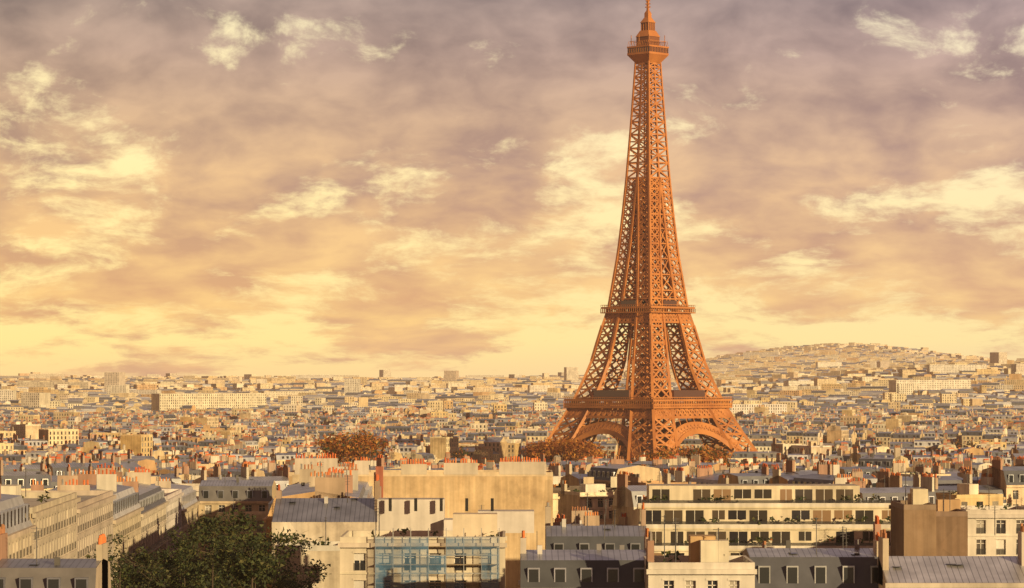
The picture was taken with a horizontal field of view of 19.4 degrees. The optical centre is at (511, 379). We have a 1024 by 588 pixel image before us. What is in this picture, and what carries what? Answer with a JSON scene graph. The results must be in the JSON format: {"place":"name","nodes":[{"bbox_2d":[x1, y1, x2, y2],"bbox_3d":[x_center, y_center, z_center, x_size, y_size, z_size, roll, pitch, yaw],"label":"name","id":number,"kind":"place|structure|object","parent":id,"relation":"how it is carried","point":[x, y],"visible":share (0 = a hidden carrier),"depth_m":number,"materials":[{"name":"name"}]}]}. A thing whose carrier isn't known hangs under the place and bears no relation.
{"place":"outdoors","nodes":[
{"label":"outdoors","id":0,"kind":"place"},
{"bbox_2d":[0,0,1023,377],"label":"sky","id":1,"kind":"structure","parent":0,"point":[407,188],"materials":[{"name":"beige"}]},
{"bbox_3d":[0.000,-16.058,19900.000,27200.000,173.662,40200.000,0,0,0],"label":"ground","id":2,"kind":"structure","parent":0,"visible":0},
{"bbox_2d":[0,448,1023,587],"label":"buildings","id":3,"kind":"structure","parent":2,"relation":"on","point":[450,525],"depth_m":400.00,"materials":[{"name":"stone"}]},
{"bbox_2d":[0,399,1023,474],"bbox_3d":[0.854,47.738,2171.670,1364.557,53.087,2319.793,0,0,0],"label":"city","id":4,"kind":"object","parent":2,"relation":"on","point":[161,440],"visible":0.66,"depth_m":2314.20,"materials":[{"name":"stone"}]},
{"bbox_2d":[0,342,1023,415],"bbox_3d":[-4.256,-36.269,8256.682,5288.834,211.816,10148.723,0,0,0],"label":"city","id":5,"kind":"object","parent":2,"relation":"on","point":[838,377],"visible":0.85,"depth_m":5199.86,"materials":[{"name":"stone"}]},
{"bbox_2d":[0,442,1023,587],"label":"city","id":6,"kind":"object","parent":2,"relation":"on","point":[968,483],"visible":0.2,"depth_m":675.70,"materials":[{"name":"stone"}]},
{"bbox_2d":[52,415,1017,587],"bbox_3d":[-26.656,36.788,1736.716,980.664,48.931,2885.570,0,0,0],"label":"trees","id":7,"kind":"object","parent":2,"relation":"on","point":[252,564],"visible":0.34,"depth_m":347.27,"materials":[{"name":"plant"}]},
{"bbox_2d":[545,0,757,460],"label":"eiffel tower","id":8,"kind":"structure","parent":2,"relation":"on","point":[645,404],"depth_m":1892.01,"materials":[{"name":"metal"}]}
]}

